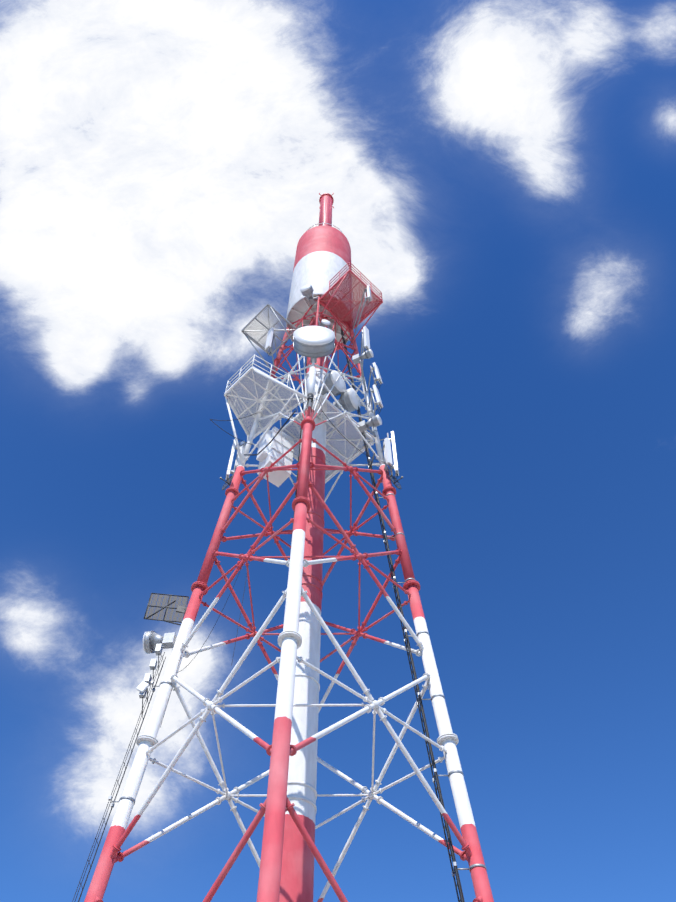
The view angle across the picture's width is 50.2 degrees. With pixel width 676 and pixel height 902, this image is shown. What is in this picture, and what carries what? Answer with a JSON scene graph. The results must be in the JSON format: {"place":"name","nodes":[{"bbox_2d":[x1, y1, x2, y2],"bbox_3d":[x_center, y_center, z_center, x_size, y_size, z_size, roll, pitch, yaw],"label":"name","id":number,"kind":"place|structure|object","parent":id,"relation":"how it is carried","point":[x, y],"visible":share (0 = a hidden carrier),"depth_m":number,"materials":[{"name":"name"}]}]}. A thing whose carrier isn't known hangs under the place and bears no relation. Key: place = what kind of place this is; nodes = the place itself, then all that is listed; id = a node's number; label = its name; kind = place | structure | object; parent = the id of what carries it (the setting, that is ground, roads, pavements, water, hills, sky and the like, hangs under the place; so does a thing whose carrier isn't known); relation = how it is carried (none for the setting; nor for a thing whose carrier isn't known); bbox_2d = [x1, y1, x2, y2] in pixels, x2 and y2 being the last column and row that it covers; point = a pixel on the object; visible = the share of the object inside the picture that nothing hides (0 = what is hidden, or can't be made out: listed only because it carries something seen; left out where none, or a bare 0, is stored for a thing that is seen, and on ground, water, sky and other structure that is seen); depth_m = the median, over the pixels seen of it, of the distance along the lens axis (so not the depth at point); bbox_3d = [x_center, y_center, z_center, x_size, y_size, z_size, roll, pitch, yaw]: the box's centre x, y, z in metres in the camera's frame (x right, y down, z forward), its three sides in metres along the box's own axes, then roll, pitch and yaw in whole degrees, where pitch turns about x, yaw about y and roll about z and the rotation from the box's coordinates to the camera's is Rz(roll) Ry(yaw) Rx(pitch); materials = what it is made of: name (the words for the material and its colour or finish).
{"place":"outdoors","nodes":[
{"label":"outdoors","id":0,"kind":"place"},
{"bbox_2d":[145,594,187,621],"bbox_3d":[-5.026,4.597,21.172,1.088,1.000,0.163,0,-55,0],"label":"platform grating","id":1,"kind":"object","parent":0,"point":[155,597],"visible":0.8,"depth_m":21.16,"materials":[{"name":"grey metal"}]},
{"bbox_2d":[220,299,402,489],"bbox_3d":[-0.957,-2.974,30.139,6.594,12.019,3.042,0,-55,0],"label":"bracket","id":2,"kind":"object","parent":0,"point":[228,481],"visible":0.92,"depth_m":26.11,"materials":[{"name":"metal"}]},
{"bbox_2d":[0,0,675,901],"label":"sky","id":3,"kind":"structure","parent":0,"point":[502,172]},
{"label":"ground","id":4,"kind":"structure","parent":0,"visible":0},
{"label":"footings","id":5,"kind":"object","parent":4,"relation":"on","visible":0},
{"bbox_2d":[72,325,462,901],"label":"ladders","id":6,"kind":"object","parent":5,"relation":"on","point":[416,689],"visible":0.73,"depth_m":18.32,"materials":[{"name":"metal"}]},
{"bbox_2d":[84,295,493,901],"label":"lattice tower","id":7,"kind":"structure","parent":5,"relation":"on","point":[276,805],"depth_m":18.15,"materials":[{"name":"metal"}]},
{"bbox_2d":[144,593,188,625],"bbox_3d":[-4.935,4.641,21.137,1.314,1.134,0.073,8,-56,-5],"label":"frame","id":8,"kind":"object","parent":7,"relation":"attached to","point":[180,609],"visible":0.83,"depth_m":21.14,"materials":[{"name":"metal"}]},
{"bbox_2d":[224,354,306,460],"bbox_3d":[-2.768,-1.811,28.652,4.744,4.836,2.531,-35,-62,22],"label":"platform frame","id":9,"kind":"object","parent":7,"relation":"on","point":[265,375],"visible":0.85,"depth_m":29.80,"materials":[{"name":"paint"}]},
{"bbox_2d":[227,371,300,434],"bbox_3d":[-3.345,-2.150,29.997,3.165,0.001,2.461,-35,-62,22],"label":"platform grating","id":10,"kind":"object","parent":9,"relation":"on","point":[261,394],"depth_m":29.98,"materials":[{"name":"grey metal"}]},
{"bbox_2d":[139,285,394,697],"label":"antenna mounts","id":11,"kind":"object","parent":7,"relation":"attached to","point":[154,642],"visible":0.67,"depth_m":29.04,"materials":[{"name":"grey metal"}]},
{"bbox_2d":[136,284,398,692],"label":"antennas","id":12,"kind":"object","parent":11,"relation":"attached to","point":[314,335],"visible":0.83,"depth_m":29.20,"materials":[{"name":"white plastic"}]},
{"bbox_2d":[241,303,296,370],"bbox_3d":[-3.233,-5.239,33.985,2.109,1.926,1.970,39,-64,-23],"label":"platform frame","id":13,"kind":"object","parent":7,"relation":"attached to","point":[248,337],"visible":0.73,"depth_m":34.54,"materials":[{"name":"metal"}]},
{"bbox_2d":[245,306,293,350],"bbox_3d":[-3.299,-5.841,34.740,1.850,0.001,1.900,39,-64,-23],"label":"platform grating","id":14,"kind":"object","parent":13,"relation":"on","point":[263,321],"depth_m":34.70,"materials":[{"name":"grey metal"}]},
{"bbox_2d":[75,299,464,901],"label":"cables","id":15,"kind":"object","parent":7,"relation":"attached to","point":[372,475],"visible":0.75,"depth_m":19.62,"materials":[{"name":"black rubber"}]},
{"bbox_2d":[256,426,294,486],"bbox_3d":[-2.488,0.133,28.291,1.235,2.400,0.845,34,-62,-21],"label":"equipment cabinet","id":16,"kind":"object","parent":7,"relation":"attached to","point":[275,449],"visible":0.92,"depth_m":27.76,"materials":[{"name":"white metal"}]},
{"bbox_2d":[207,317,378,799],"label":"gusset plates","id":17,"kind":"object","parent":7,"relation":"attached to","point":[375,703],"visible":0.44,"depth_m":20.64,"materials":[{"name":"metal"}]},
{"bbox_2d":[108,336,486,875],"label":"brackets","id":18,"kind":"object","parent":7,"relation":"attached to","point":[449,773],"visible":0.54,"depth_m":18.55,"materials":[{"name":"metal"}]},
{"bbox_2d":[286,225,353,349],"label":"radome","id":19,"kind":"object","parent":7,"relation":"on","point":[323,256],"visible":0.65,"depth_m":40.97,"materials":[{"name":"paint"}]},
{"bbox_2d":[287,291,351,350],"bbox_3d":[-0.949,-6.641,37.591,3.520,0.310,3.520,0,-55,0],"label":"radome underside","id":20,"kind":"object","parent":19,"relation":"attached to","point":[299,309],"visible":0.15,"depth_m":37.34,"materials":[{"name":"metal"}]},
{"bbox_2d":[306,223,341,231],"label":"railing","id":21,"kind":"object","parent":19,"relation":"on","point":[324,225],"visible":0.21,"depth_m":46.71,"materials":[{"name":"white metal"}]},
{"bbox_2d":[318,193,333,226],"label":"antenna","id":22,"kind":"object","parent":19,"relation":"on","point":[326,200],"visible":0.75,"depth_m":53.08,"materials":[{"name":"red paint"}]},
{"bbox_2d":[282,395,373,480],"bbox_3d":[-0.630,-0.469,29.621,3.070,0.120,2.970,39,-64,-23],"label":"deck frame","id":23,"kind":"object","parent":7,"relation":"on","point":[371,440],"visible":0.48,"depth_m":29.47,"materials":[{"name":"white paint"}]},
{"bbox_2d":[284,398,369,477],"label":"deck floor","id":24,"kind":"structure","parent":23,"relation":"on","point":[331,434],"depth_m":29.55,"materials":[{"name":"grey metal"}]},
{"bbox_2d":[319,262,382,345],"bbox_3d":[0.609,-7.263,35.687,2.370,3.046,2.308,39,-64,-23],"label":"platform frame","id":25,"kind":"object","parent":7,"relation":"attached to","point":[377,295],"visible":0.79,"depth_m":35.91,"materials":[{"name":"paint"}]},
{"bbox_2d":[321,273,379,327],"bbox_3d":[0.623,-7.504,36.011,2.300,0.001,2.200,39,-64,-23],"label":"platform grating","id":26,"kind":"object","parent":25,"relation":"on","point":[348,303],"depth_m":36.01,"materials":[{"name":"red metal"}]},
{"bbox_2d":[279,314,328,901],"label":"shaft","id":27,"kind":"object","parent":5,"relation":"on","point":[297,878],"visible":0.4,"depth_m":18.04,"materials":[{"name":"paint"}]}
]}

